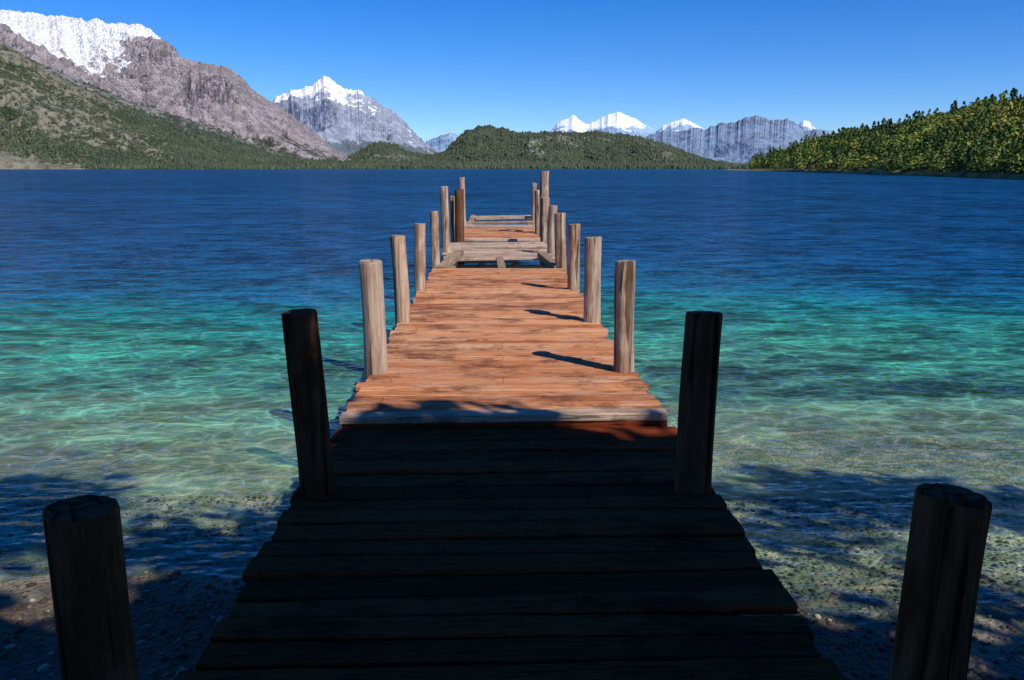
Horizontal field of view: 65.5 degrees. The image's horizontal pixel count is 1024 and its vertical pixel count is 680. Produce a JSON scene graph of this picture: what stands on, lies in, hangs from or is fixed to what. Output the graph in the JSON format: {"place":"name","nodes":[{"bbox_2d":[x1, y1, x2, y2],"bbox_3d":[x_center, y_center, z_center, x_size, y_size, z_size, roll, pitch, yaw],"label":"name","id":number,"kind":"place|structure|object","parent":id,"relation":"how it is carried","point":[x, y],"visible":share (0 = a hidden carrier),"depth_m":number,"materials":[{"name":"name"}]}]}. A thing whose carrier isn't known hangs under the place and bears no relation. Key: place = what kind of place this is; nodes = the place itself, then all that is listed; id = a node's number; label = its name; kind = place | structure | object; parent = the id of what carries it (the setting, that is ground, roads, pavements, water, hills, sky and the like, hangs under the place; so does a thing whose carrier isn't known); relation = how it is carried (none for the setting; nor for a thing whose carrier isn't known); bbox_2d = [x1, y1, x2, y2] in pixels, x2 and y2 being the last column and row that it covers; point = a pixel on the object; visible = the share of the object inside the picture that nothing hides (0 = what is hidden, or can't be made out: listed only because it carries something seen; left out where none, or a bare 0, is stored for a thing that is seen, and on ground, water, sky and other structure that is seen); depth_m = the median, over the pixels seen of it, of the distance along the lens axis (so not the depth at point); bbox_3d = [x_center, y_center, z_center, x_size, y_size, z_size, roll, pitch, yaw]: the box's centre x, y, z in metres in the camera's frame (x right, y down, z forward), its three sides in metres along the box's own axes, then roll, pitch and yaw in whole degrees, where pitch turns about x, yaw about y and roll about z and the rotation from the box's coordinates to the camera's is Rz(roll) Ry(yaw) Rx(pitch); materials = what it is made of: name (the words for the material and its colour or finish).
{"place":"outdoors","nodes":[
{"label":"outdoors","id":0,"kind":"place"},
{"bbox_2d":[0,45,236,168],"bbox_3d":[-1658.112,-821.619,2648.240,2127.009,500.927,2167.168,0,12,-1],"label":"forested mountain slope","id":1,"kind":"structure","parent":0,"point":[8,160],"depth_m":2270.21,"materials":[{"name":"green plant"}]},
{"bbox_2d":[0,45,299,168],"bbox_3d":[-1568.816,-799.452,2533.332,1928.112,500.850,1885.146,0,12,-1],"label":"hillside trees","id":2,"kind":"object","parent":1,"relation":"on","point":[212,156],"visible":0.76,"depth_m":2259.34,"materials":[{"name":"green plant"}]},
{"bbox_2d":[0,41,292,157],"bbox_3d":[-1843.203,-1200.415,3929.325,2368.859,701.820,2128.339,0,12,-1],"label":"mountain slope","id":3,"kind":"structure","parent":0,"point":[147,110],"depth_m":4211.06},
{"bbox_2d":[20,52,305,159],"bbox_3d":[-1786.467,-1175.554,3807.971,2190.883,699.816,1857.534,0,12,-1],"label":"hillside trees","id":4,"kind":"object","parent":3,"relation":"on","point":[239,148],"visible":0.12,"depth_m":4164.36,"materials":[{"name":"green plant"}]},
{"bbox_2d":[0,10,350,161],"bbox_3d":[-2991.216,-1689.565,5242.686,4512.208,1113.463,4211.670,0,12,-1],"label":"snowy mountain","id":5,"kind":"structure","parent":0,"point":[139,64],"depth_m":5367.34,"materials":[{"name":"grey stone"}]},
{"bbox_2d":[272,75,439,154],"bbox_3d":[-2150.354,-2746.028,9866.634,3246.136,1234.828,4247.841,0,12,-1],"label":"pointed mountain","id":6,"kind":"structure","parent":0,"point":[331,113],"depth_m":9812.00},
{"bbox_2d":[353,143,438,160],"bbox_3d":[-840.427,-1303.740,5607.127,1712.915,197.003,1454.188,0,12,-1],"label":"forested hill","id":7,"kind":"structure","parent":0,"point":[393,155],"depth_m":5430.17,"materials":[{"name":"green plant"}]},
{"bbox_2d":[346,141,439,160],"bbox_3d":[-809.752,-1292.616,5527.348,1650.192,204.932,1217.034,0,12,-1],"label":"hillside trees","id":8,"kind":"object","parent":7,"relation":"on","point":[429,156],"visible":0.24,"depth_m":5647.50,"materials":[{"name":"green plant"}]},
{"bbox_2d":[301,168,637,168],"bbox_3d":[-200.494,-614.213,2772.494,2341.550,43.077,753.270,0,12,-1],"label":"wooded shore","id":9,"kind":"structure","parent":0,"point":[409,168],"depth_m":2641.64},
{"bbox_2d":[219,154,751,168],"bbox_3d":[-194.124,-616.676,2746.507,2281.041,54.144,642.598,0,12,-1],"label":"shoreline trees","id":10,"kind":"object","parent":9,"relation":"on","point":[319,163],"visible":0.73,"depth_m":2713.19,"materials":[{"name":"green plant"}]},
{"bbox_2d":[0,169,1023,371],"bbox_3d":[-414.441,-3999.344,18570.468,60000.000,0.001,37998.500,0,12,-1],"label":"lake water","id":11,"kind":"structure","parent":0,"point":[96,264],"depth_m":20.44,"materials":[{"name":"blue liquid"}]},
{"bbox_2d":[42,171,991,679],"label":"wooden pier","id":12,"kind":"structure","parent":11,"relation":"in","point":[504,471],"depth_m":3.42,"materials":[{"name":"brown wood"}]},
{"bbox_2d":[0,331,1023,679],"bbox_3d":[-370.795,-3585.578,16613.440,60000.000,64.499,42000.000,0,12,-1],"label":"ground","id":13,"kind":"structure","parent":0,"point":[830,423],"depth_m":7.22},
{"bbox_2d":[0,494,1023,679],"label":"pebbles","id":14,"kind":"object","parent":13,"relation":"on","point":[8,566],"visible":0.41,"depth_m":4.47,"materials":[{"name":"grey gravel"}]},
{"bbox_2d":[0,0,1023,143],"label":"sky","id":15,"kind":"structure","parent":0,"point":[443,66],"materials":[{"name":"blue"}]},
{"bbox_2d":[440,126,688,164],"bbox_3d":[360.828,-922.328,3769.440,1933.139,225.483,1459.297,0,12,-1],"label":"forested hill","id":16,"kind":"structure","parent":0,"point":[557,139],"depth_m":3668.65,"materials":[{"name":"green plant"}]},
{"bbox_2d":[429,124,734,164],"bbox_3d":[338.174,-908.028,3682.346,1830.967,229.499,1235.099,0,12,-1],"label":"hillside trees","id":17,"kind":"object","parent":16,"relation":"on","point":[693,158],"visible":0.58,"depth_m":3692.97,"materials":[{"name":"green plant"}]},
{"bbox_2d":[426,112,836,151],"bbox_3d":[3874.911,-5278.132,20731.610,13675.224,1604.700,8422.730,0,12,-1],"label":"snowy range","id":18,"kind":"structure","parent":0,"point":[618,122],"depth_m":22170.85,"materials":[{"name":"white snow"}]},
{"bbox_2d":[645,115,830,164],"bbox_3d":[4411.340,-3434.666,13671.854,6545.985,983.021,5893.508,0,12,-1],"label":"blue mountain range","id":19,"kind":"structure","parent":0,"point":[744,140],"depth_m":13699.60,"materials":[{"name":"stone"}]},
{"bbox_2d":[725,130,1023,179],"bbox_3d":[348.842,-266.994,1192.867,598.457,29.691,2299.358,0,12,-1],"label":"wooded hill","id":20,"kind":"structure","parent":0,"point":[958,173],"depth_m":237.31,"materials":[{"name":"green plant"}]},
{"bbox_2d":[748,87,1023,174],"bbox_3d":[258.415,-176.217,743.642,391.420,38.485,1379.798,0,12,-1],"label":"hill trees","id":21,"kind":"object","parent":20,"relation":"on","point":[937,141],"visible":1,"depth_m":289.07,"materials":[{"name":"green plant"}]}
]}

